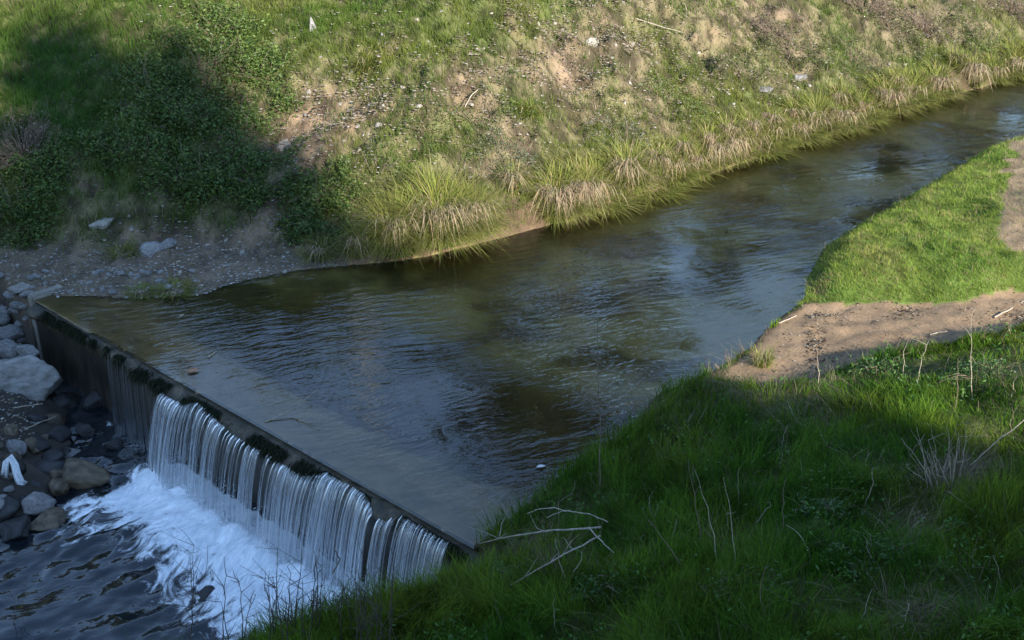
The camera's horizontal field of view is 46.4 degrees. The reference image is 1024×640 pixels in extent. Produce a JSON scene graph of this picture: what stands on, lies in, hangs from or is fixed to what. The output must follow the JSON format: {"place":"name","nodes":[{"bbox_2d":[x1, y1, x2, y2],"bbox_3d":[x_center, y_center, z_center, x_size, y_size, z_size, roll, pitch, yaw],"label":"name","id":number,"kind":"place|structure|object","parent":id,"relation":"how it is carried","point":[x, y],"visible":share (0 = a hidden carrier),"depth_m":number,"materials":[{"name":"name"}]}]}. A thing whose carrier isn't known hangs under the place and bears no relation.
{"place":"outdoors","nodes":[
{"label":"outdoors","id":0,"kind":"place"},
{"bbox_2d":[0,381,388,639],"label":"pool water","id":1,"kind":"structure","parent":0,"point":[108,560],"depth_m":13.41,"materials":[{"name":"liquid"}]},
{"bbox_2d":[30,507,66,530],"bbox_3d":[-5.476,2.342,14.090,0.412,0.183,0.408,-3,25,-6],"label":"boulder","id":2,"kind":"object","parent":1,"relation":"on","point":[50,518],"visible":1,"depth_m":14.00,"materials":[{"name":"grey stone"}]},
{"bbox_2d":[136,453,374,595],"bbox_3d":[-2.632,2.427,13.521,5.280,0.392,0.889,21,32,38],"label":"spray","id":3,"kind":"object","parent":1,"relation":"on","point":[247,522],"visible":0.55,"depth_m":13.97,"materials":[{"name":"liquid"}]},
{"bbox_2d":[0,0,1023,639],"bbox_3d":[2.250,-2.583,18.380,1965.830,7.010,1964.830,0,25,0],"label":"ground","id":4,"kind":"structure","parent":0,"point":[460,404],"depth_m":18.16,"materials":[{"name":"plant"}]},
{"bbox_2d":[0,470,13,479],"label":"stone","id":5,"kind":"object","parent":4,"relation":"on","point":[9,477],"visible":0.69,"depth_m":14.51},
{"bbox_2d":[0,454,27,484],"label":"plastic rag","id":6,"kind":"object","parent":5,"relation":"on","point":[16,471],"visible":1,"depth_m":14.46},
{"bbox_2d":[0,495,19,520],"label":"stone","id":7,"kind":"object","parent":4,"relation":"on","point":[9,508],"visible":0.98,"depth_m":14.06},
{"bbox_2d":[0,324,23,340],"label":"boulder","id":8,"kind":"object","parent":4,"relation":"on","point":[14,332],"visible":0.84,"depth_m":17.61,"materials":[{"name":"grey stone"}]},
{"bbox_2d":[0,515,30,542],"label":"boulder","id":9,"kind":"object","parent":4,"relation":"on","point":[17,527],"visible":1,"depth_m":13.82,"materials":[{"name":"black stone"}]},
{"bbox_2d":[6,439,26,454],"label":"stone","id":10,"kind":"object","parent":4,"relation":"on","point":[18,446],"visible":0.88,"depth_m":15.02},
{"bbox_2d":[0,354,62,400],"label":"boulder","id":11,"kind":"object","parent":4,"relation":"on","point":[31,377],"visible":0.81,"depth_m":16.33,"materials":[{"name":"stone"}]},
{"bbox_2d":[0,339,18,358],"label":"boulder","id":12,"kind":"object","parent":11,"relation":"on","point":[8,348],"visible":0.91,"depth_m":16.55,"materials":[{"name":"grey stone"}]},
{"bbox_2d":[0,106,70,173],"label":"dead brush","id":13,"kind":"object","parent":4,"relation":"on","point":[34,141],"visible":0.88,"depth_m":19.38,"materials":[{"name":"brown plant"}]},
{"bbox_2d":[0,162,74,251],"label":"bramble bush","id":14,"kind":"object","parent":4,"relation":"on","point":[37,228],"visible":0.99,"depth_m":18.66,"materials":[{"name":"green plant"}]},
{"bbox_2d":[21,491,56,515],"bbox_3d":[-5.670,2.221,14.334,0.391,0.374,0.314,-10,27,-21],"label":"boulder","id":15,"kind":"object","parent":4,"relation":"on","point":[35,503],"visible":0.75,"depth_m":14.23,"materials":[{"name":"grey stone"}]},
{"bbox_2d":[1,123,83,220],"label":"bramble bush","id":16,"kind":"object","parent":4,"relation":"on","point":[30,164],"visible":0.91,"depth_m":19.02,"materials":[{"name":"green plant"}]},
{"bbox_2d":[35,457,64,473],"bbox_3d":[-5.804,1.847,15.085,0.368,0.192,0.396,27,37,32],"label":"stone","id":17,"kind":"object","parent":4,"relation":"on","point":[45,467],"visible":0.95,"depth_m":14.98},
{"bbox_2d":[48,478,69,495],"bbox_3d":[-5.582,2.047,14.716,0.243,0.217,0.340,-14,28,-27],"label":"boulder","id":18,"kind":"object","parent":4,"relation":"on","point":[58,486],"visible":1,"depth_m":14.61,"materials":[{"name":"grey stone"}]},
{"bbox_2d":[47,425,71,442],"bbox_3d":[-6.013,1.576,15.752,0.420,0.356,0.344,-20,31,-36],"label":"boulder","id":19,"kind":"object","parent":4,"relation":"on","point":[61,433],"visible":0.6,"depth_m":15.69,"materials":[{"name":"black stone"}]},
{"bbox_2d":[49,392,81,408],"bbox_3d":[-6.262,1.239,16.765,0.358,0.489,0.549,22,33,39],"label":"boulder","id":20,"kind":"object","parent":4,"relation":"on","point":[66,400],"visible":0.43,"depth_m":16.63,"materials":[{"name":"black stone"}]},
{"bbox_2d":[61,457,110,488],"bbox_3d":[-5.316,1.948,14.986,0.657,0.369,0.547,0,25,-1],"label":"boulder","id":21,"kind":"object","parent":4,"relation":"on","point":[76,473],"visible":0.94,"depth_m":14.80,"materials":[{"name":"grey stone"}]},
{"bbox_2d":[81,391,102,408],"bbox_3d":[-5.795,1.125,16.769,0.524,0.324,0.366,-1,44,-37],"label":"boulder","id":22,"kind":"object","parent":4,"relation":"on","point":[92,399],"visible":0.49,"depth_m":16.59,"materials":[{"name":"black stone"}]},
{"bbox_2d":[92,236,141,262],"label":"grass tuft","id":23,"kind":"object","parent":4,"relation":"on","point":[130,251],"visible":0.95,"depth_m":18.38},
{"bbox_2d":[69,102,198,197],"bbox_3d":[-6.232,-2.749,19.309,2.292,1.394,1.415,0,25,0],"label":"bramble bush","id":24,"kind":"object","parent":4,"relation":"on","point":[145,147],"visible":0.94,"depth_m":19.30,"materials":[{"name":"green plant"}]},
{"bbox_2d":[139,241,159,255],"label":"boulder","id":25,"kind":"object","parent":4,"relation":"on","point":[148,248],"visible":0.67,"depth_m":18.41,"materials":[{"name":"grey stone"}]},
{"bbox_2d":[92,41,223,136],"bbox_3d":[-5.935,-3.898,20.213,2.383,1.383,1.922,0,25,0],"label":"bramble bush","id":26,"kind":"object","parent":4,"relation":"on","point":[144,69],"visible":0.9,"depth_m":20.26,"materials":[{"name":"green plant"}]},
{"bbox_2d":[140,273,207,310],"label":"grass tuft","id":27,"kind":"object","parent":4,"relation":"on","point":[162,289],"visible":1,"depth_m":17.33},
{"bbox_2d":[116,140,251,216],"bbox_3d":[-5.222,-2.363,19.328,2.203,1.048,1.482,0,25,0],"label":"bramble bush","id":28,"kind":"object","parent":4,"relation":"on","point":[195,187],"visible":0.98,"depth_m":19.12,"materials":[{"name":"green plant"}]},
{"bbox_2d":[127,79,268,169],"bbox_3d":[-5.223,-3.270,19.980,2.213,1.432,2.049,11,27,22],"label":"bramble bush","id":29,"kind":"object","parent":4,"relation":"on","point":[185,112],"visible":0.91,"depth_m":19.91,"materials":[{"name":"green plant"}]},
{"bbox_2d":[134,14,282,110],"bbox_3d":[-5.310,-4.400,20.756,2.606,1.549,1.983,0,25,0],"label":"bramble bush","id":30,"kind":"object","parent":4,"relation":"on","point":[187,41],"visible":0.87,"depth_m":20.81,"materials":[{"name":"green plant"}]},
{"bbox_2d":[0,48,425,440],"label":"gravel","id":31,"kind":"structure","parent":4,"relation":"on","point":[132,268],"depth_m":18.15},
{"bbox_2d":[171,0,272,66],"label":"bramble bush","id":32,"kind":"object","parent":4,"relation":"on","point":[205,10],"visible":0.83,"depth_m":21.53,"materials":[{"name":"green plant"}]},
{"bbox_2d":[185,97,323,180],"bbox_3d":[-4.333,-3.007,19.886,2.349,1.056,1.768,-7,26,-14],"label":"bramble bush","id":33,"kind":"object","parent":4,"relation":"on","point":[259,122],"visible":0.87,"depth_m":19.80,"materials":[{"name":"green plant"}]},
{"bbox_2d":[203,31,307,118],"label":"bramble bush","id":34,"kind":"object","parent":4,"relation":"on","point":[280,63],"visible":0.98,"depth_m":20.84,"materials":[{"name":"green plant"}]},
{"bbox_2d":[25,285,486,587],"bbox_3d":[-3.377,1.804,14.931,9.400,2.010,1.105,21,32,38],"label":"weir","id":35,"kind":"object","parent":4,"relation":"on","point":[78,341],"visible":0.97,"depth_m":14.27,"materials":[{"name":"concrete"}]},
{"bbox_2d":[106,356,447,599],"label":"falling water","id":36,"kind":"structure","parent":35,"relation":"on","point":[158,440],"depth_m":13.38,"materials":[{"name":"white liquid"}]},
{"bbox_2d":[202,137,316,219],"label":"bramble bush","id":37,"kind":"object","parent":4,"relation":"on","point":[243,196],"visible":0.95,"depth_m":19.19,"materials":[{"name":"green plant"}]},
{"bbox_2d":[284,230,346,267],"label":"sedge tussock","id":38,"kind":"object","parent":4,"relation":"on","point":[312,252],"visible":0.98,"depth_m":18.42,"materials":[{"name":"green plant"}]},
{"bbox_2d":[269,183,364,251],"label":"bramble bush","id":39,"kind":"object","parent":4,"relation":"on","point":[307,225],"visible":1,"depth_m":18.83,"materials":[{"name":"green plant"}]},
{"bbox_2d":[270,152,372,228],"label":"bramble bush","id":40,"kind":"object","parent":4,"relation":"on","point":[303,192],"visible":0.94,"depth_m":19.18,"materials":[{"name":"green plant"}]},
{"bbox_2d":[326,217,388,262],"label":"sedge tussock","id":41,"kind":"object","parent":4,"relation":"on","point":[350,252],"visible":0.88,"depth_m":18.45,"materials":[{"name":"green plant"}]},
{"bbox_2d":[343,47,394,73],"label":"grass tuft","id":42,"kind":"object","parent":4,"relation":"on","point":[363,67],"visible":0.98,"depth_m":21.21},
{"bbox_2d":[342,129,411,209],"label":"weed clump","id":43,"kind":"object","parent":4,"relation":"on","point":[383,169],"visible":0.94,"depth_m":19.36,"materials":[{"name":"green plant"}]},
{"bbox_2d":[330,167,458,266],"bbox_3d":[-1.830,-1.503,18.605,2.386,1.154,2.221,0,25,0],"label":"sedge tussock","id":44,"kind":"object","parent":4,"relation":"on","point":[391,244],"visible":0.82,"depth_m":18.48,"materials":[{"name":"green plant"}]},
{"bbox_2d":[377,89,469,166],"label":"weed clump","id":45,"kind":"object","parent":4,"relation":"on","point":[435,124],"visible":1,"depth_m":20.12,"materials":[{"name":"green plant"}]},
{"bbox_2d":[361,150,524,265],"bbox_3d":[-1.137,-1.739,18.858,2.853,1.376,2.737,0,25,0],"label":"sedge tussock","id":46,"kind":"object","parent":4,"relation":"on","point":[448,237],"visible":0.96,"depth_m":18.72,"materials":[{"name":"green plant"}]},
{"bbox_2d":[431,169,525,250],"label":"sedge tussock","id":47,"kind":"object","parent":4,"relation":"on","point":[477,203],"visible":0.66,"depth_m":19.13,"materials":[{"name":"green plant"}]},
{"bbox_2d":[440,81,529,150],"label":"weed clump","id":48,"kind":"object","parent":4,"relation":"on","point":[507,102],"visible":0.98,"depth_m":20.70,"materials":[{"name":"green plant"}]},
{"bbox_2d":[460,120,553,208],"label":"weed clump","id":49,"kind":"object","parent":4,"relation":"on","point":[518,157],"visible":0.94,"depth_m":20.12,"materials":[{"name":"green plant"}]},
{"bbox_2d":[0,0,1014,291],"bbox_3d":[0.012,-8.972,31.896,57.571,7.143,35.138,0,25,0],"label":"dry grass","id":50,"kind":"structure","parent":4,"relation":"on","point":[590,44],"depth_m":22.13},
{"bbox_2d":[0,0,1023,335],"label":"slope grass","id":51,"kind":"structure","parent":4,"relation":"on","point":[88,54],"depth_m":21.27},
{"bbox_2d":[0,0,1023,639],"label":"ground cover","id":52,"kind":"object","parent":4,"relation":"on","point":[974,624],"visible":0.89,"depth_m":12.29,"materials":[{"name":"green plant"}]},
{"bbox_2d":[468,554,557,607],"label":"weed clump","id":53,"kind":"object","parent":4,"relation":"on","point":[510,573],"visible":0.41,"depth_m":10.53,"materials":[{"name":"green plant"}]},
{"bbox_2d":[487,156,539,200],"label":"sedge tussock","id":54,"kind":"object","parent":4,"relation":"on","point":[503,175],"visible":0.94,"depth_m":19.82,"materials":[{"name":"beige plant"}]},
{"bbox_2d":[464,511,600,544],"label":"dry branch","id":55,"kind":"object","parent":4,"relation":"on","point":[586,528],"visible":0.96,"depth_m":10.86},
{"bbox_2d":[507,151,605,230],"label":"sedge tussock","id":56,"kind":"object","parent":4,"relation":"on","point":[556,214],"visible":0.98,"depth_m":19.96,"materials":[{"name":"green plant"}]},
{"bbox_2d":[128,135,1023,639],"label":"bank grass","id":57,"kind":"structure","parent":4,"relation":"on","point":[522,595],"depth_m":10.84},
{"bbox_2d":[546,149,625,222],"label":"sedge tussock","id":58,"kind":"object","parent":4,"relation":"on","point":[592,186],"visible":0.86,"depth_m":20.30,"materials":[{"name":"beige plant"}]},
{"bbox_2d":[548,560,643,613],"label":"weed clump","id":59,"kind":"object","parent":4,"relation":"on","point":[601,585],"visible":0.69,"depth_m":10.02,"materials":[{"name":"green plant"}]},
{"bbox_2d":[540,150,656,226],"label":"sedge tussock","id":60,"kind":"object","parent":4,"relation":"on","point":[615,206],"visible":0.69,"depth_m":20.63,"materials":[{"name":"green plant"}]},
{"bbox_2d":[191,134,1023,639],"bbox_3d":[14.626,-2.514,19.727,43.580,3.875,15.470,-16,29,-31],"label":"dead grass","id":61,"kind":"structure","parent":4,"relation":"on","point":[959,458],"depth_m":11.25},
{"bbox_2d":[575,133,671,203],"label":"sedge tussock","id":62,"kind":"object","parent":4,"relation":"on","point":[642,179],"visible":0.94,"depth_m":20.98,"materials":[{"name":"green plant"}]},
{"bbox_2d":[575,109,682,192],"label":"weed clump","id":63,"kind":"object","parent":4,"relation":"on","point":[626,125],"visible":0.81,"depth_m":21.53,"materials":[{"name":"green plant"}]},
{"bbox_2d":[633,136,681,176],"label":"sedge tussock","id":64,"kind":"object","parent":4,"relation":"on","point":[663,153],"visible":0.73,"depth_m":21.61,"materials":[{"name":"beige plant"}]},
{"bbox_2d":[606,142,713,209],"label":"sedge tussock","id":65,"kind":"object","parent":4,"relation":"on","point":[664,193],"visible":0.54,"depth_m":21.26,"materials":[{"name":"green plant"}]},
{"bbox_2d":[632,69,716,125],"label":"weed clump","id":66,"kind":"object","parent":4,"relation":"on","point":[689,99],"visible":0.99,"depth_m":23.11,"materials":[{"name":"green plant"}]},
{"bbox_2d":[647,135,715,190],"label":"sedge tussock","id":67,"kind":"object","parent":4,"relation":"on","point":[687,179],"visible":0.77,"depth_m":21.71,"materials":[{"name":"green plant"}]},
{"bbox_2d":[665,128,700,164],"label":"sedge tussock","id":68,"kind":"object","parent":4,"relation":"on","point":[688,145],"visible":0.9,"depth_m":22.02,"materials":[{"name":"beige plant"}]},
{"bbox_2d":[666,129,734,185],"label":"sedge tussock","id":69,"kind":"object","parent":4,"relation":"on","point":[704,161],"visible":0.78,"depth_m":22.13,"materials":[{"name":"green plant"}]},
{"bbox_2d":[685,120,731,157],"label":"sedge tussock","id":70,"kind":"object","parent":4,"relation":"on","point":[710,136],"visible":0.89,"depth_m":22.55,"materials":[{"name":"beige plant"}]},
{"bbox_2d":[709,106,757,146],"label":"sedge tussock","id":71,"kind":"object","parent":4,"relation":"on","point":[729,128],"visible":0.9,"depth_m":23.04,"materials":[{"name":"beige plant"}]},
{"bbox_2d":[681,560,808,613],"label":"weed clump","id":72,"kind":"object","parent":4,"relation":"on","point":[719,586],"visible":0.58,"depth_m":9.56,"materials":[{"name":"green plant"}]},
{"bbox_2d":[709,49,789,112],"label":"weed clump","id":73,"kind":"object","parent":4,"relation":"on","point":[750,71],"visible":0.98,"depth_m":24.54,"materials":[{"name":"green plant"}]},
{"bbox_2d":[732,105,774,145],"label":"sedge tussock","id":74,"kind":"object","parent":4,"relation":"on","point":[761,127],"visible":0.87,"depth_m":23.47,"materials":[{"name":"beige plant"}]},
{"bbox_2d":[742,343,782,370],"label":"grass tuft","id":75,"kind":"object","parent":4,"relation":"on","point":[762,361],"visible":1,"depth_m":15.12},
{"bbox_2d":[732,106,800,162],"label":"sedge tussock","id":76,"kind":"object","parent":4,"relation":"on","point":[768,153],"visible":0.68,"depth_m":23.38,"materials":[{"name":"green plant"}]},
{"bbox_2d":[740,5,802,53],"bbox_3d":[5.645,-6.279,26.012,1.381,1.048,1.054,0,25,0],"label":"dead brush","id":77,"kind":"object","parent":4,"relation":"on","point":[767,28],"visible":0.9,"depth_m":26.03,"materials":[{"name":"brown plant"}]},
{"bbox_2d":[752,101,796,130],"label":"sedge tussock","id":78,"kind":"object","parent":4,"relation":"on","point":[775,122],"visible":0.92,"depth_m":23.84,"materials":[{"name":"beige plant"}]},
{"bbox_2d":[754,101,810,154],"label":"sedge tussock","id":79,"kind":"object","parent":4,"relation":"on","point":[790,141],"visible":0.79,"depth_m":23.80,"materials":[{"name":"green plant"}]},
{"bbox_2d":[751,15,841,76],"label":"weed clump","id":80,"kind":"object","parent":4,"relation":"on","point":[810,52],"visible":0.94,"depth_m":25.91,"materials":[{"name":"green plant"}]},
{"bbox_2d":[775,92,818,122],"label":"sedge tussock","id":81,"kind":"object","parent":4,"relation":"on","point":[793,114],"visible":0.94,"depth_m":24.50,"materials":[{"name":"beige plant"}]},
{"bbox_2d":[779,105,841,151],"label":"sedge tussock","id":82,"kind":"object","parent":4,"relation":"on","point":[814,139],"visible":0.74,"depth_m":24.18,"materials":[{"name":"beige plant"}]},
{"bbox_2d":[784,87,862,141],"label":"sedge tussock","id":83,"kind":"object","parent":4,"relation":"on","point":[827,119],"visible":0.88,"depth_m":24.70,"materials":[{"name":"green plant"}]},
{"bbox_2d":[770,481,878,527],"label":"weed clump","id":84,"kind":"object","parent":4,"relation":"on","point":[829,504],"visible":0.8,"depth_m":10.68,"materials":[{"name":"green plant"}]},
{"bbox_2d":[824,76,867,108],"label":"sedge tussock","id":85,"kind":"object","parent":4,"relation":"on","point":[838,97],"visible":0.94,"depth_m":25.44,"materials":[{"name":"green plant"}]},
{"bbox_2d":[811,21,892,84],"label":"weed clump","id":86,"kind":"object","parent":4,"relation":"on","point":[866,59],"visible":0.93,"depth_m":26.78,"materials":[{"name":"green plant"}]},
{"bbox_2d":[811,526,915,582],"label":"weed clump","id":87,"kind":"object","parent":4,"relation":"on","point":[879,557],"visible":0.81,"depth_m":9.94,"materials":[{"name":"green plant"}]},
{"bbox_2d":[827,84,902,128],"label":"sedge tussock","id":88,"kind":"object","parent":4,"relation":"on","point":[874,114],"visible":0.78,"depth_m":25.59,"materials":[{"name":"green plant"}]},
{"bbox_2d":[830,0,921,46],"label":"dead brush","id":89,"kind":"object","parent":4,"relation":"on","point":[862,4],"visible":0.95,"depth_m":28.34,"materials":[{"name":"brown plant"}]},
{"bbox_2d":[842,352,912,378],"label":"weed clump","id":90,"kind":"object","parent":4,"relation":"on","point":[880,364],"visible":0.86,"depth_m":14.13,"materials":[{"name":"green plant"}]},
{"bbox_2d":[736,292,1023,384],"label":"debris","id":91,"kind":"object","parent":4,"relation":"on","point":[821,340],"visible":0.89,"depth_m":16.01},
{"bbox_2d":[850,63,934,119],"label":"sedge tussock","id":92,"kind":"object","parent":4,"relation":"on","point":[899,107],"visible":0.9,"depth_m":26.20,"materials":[{"name":"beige plant"}]},
{"bbox_2d":[856,0,936,64],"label":"weed clump","id":93,"kind":"object","parent":4,"relation":"on","point":[911,34],"visible":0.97,"depth_m":28.31,"materials":[{"name":"green plant"}]},
{"bbox_2d":[878,59,965,112],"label":"sedge tussock","id":94,"kind":"object","parent":4,"relation":"on","point":[923,95],"visible":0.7,"depth_m":26.98,"materials":[{"name":"green plant"}]},
{"bbox_2d":[891,0,963,49],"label":"dead brush","id":95,"kind":"object","parent":4,"relation":"on","point":[921,26],"visible":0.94,"depth_m":29.00,"materials":[{"name":"brown plant"}]},
{"bbox_2d":[914,56,976,103],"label":"sedge tussock","id":96,"kind":"object","parent":4,"relation":"on","point":[946,82],"visible":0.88,"depth_m":27.44,"materials":[{"name":"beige plant"}]},
{"bbox_2d":[939,43,977,72],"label":"grass tuft","id":97,"kind":"object","parent":4,"relation":"on","point":[951,60],"visible":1,"depth_m":28.24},
{"bbox_2d":[950,48,999,92],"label":"sedge tussock","id":98,"kind":"object","parent":4,"relation":"on","point":[974,70],"visible":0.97,"depth_m":28.09,"materials":[{"name":"beige plant"}]},
{"bbox_2d":[932,355,1020,381],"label":"weed clump","id":99,"kind":"object","parent":4,"relation":"on","point":[975,363],"visible":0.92,"depth_m":13.27,"materials":[{"name":"green plant"}]},
{"bbox_2d":[941,6,1016,81],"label":"weed clump","id":100,"kind":"object","parent":4,"relation":"on","point":[979,29],"visible":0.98,"depth_m":29.29,"materials":[{"name":"green plant"}]},
{"bbox_2d":[976,50,1020,86],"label":"sedge tussock","id":101,"kind":"object","parent":4,"relation":"on","point":[1003,80],"visible":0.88,"depth_m":28.82,"materials":[{"name":"green plant"}]},
{"bbox_2d":[977,0,1023,28],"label":"dead brush","id":102,"kind":"object","parent":4,"relation":"on","point":[1020,7],"visible":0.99,"depth_m":30.95,"materials":[{"name":"brown plant"}]},
{"bbox_2d":[985,34,1023,80],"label":"sedge tussock","id":103,"kind":"object","parent":4,"relation":"on","point":[1020,58],"visible":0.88,"depth_m":29.42,"materials":[{"name":"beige plant"}]},
{"bbox_2d":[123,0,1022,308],"bbox_3d":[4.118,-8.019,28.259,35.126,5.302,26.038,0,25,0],"label":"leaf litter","id":104,"kind":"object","parent":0,"point":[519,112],"visible":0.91,"depth_m":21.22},
{"label":"river water","id":105,"kind":"structure","parent":0,"visible":0},
{"bbox_2d":[682,116,745,172],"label":"sedge tussock","id":106,"kind":"object","parent":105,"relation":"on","point":[720,154],"visible":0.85,"depth_m":22.46,"materials":[{"name":"beige plant"}]},
{"bbox_2d":[708,118,772,166],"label":"sedge tussock","id":107,"kind":"object","parent":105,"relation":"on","point":[742,145],"visible":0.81,"depth_m":22.86,"materials":[{"name":"beige plant"}]},
{"bbox_2d":[809,89,883,136],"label":"sedge tussock","id":108,"kind":"object","parent":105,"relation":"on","point":[858,125],"visible":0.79,"depth_m":25.02,"materials":[{"name":"green plant"}]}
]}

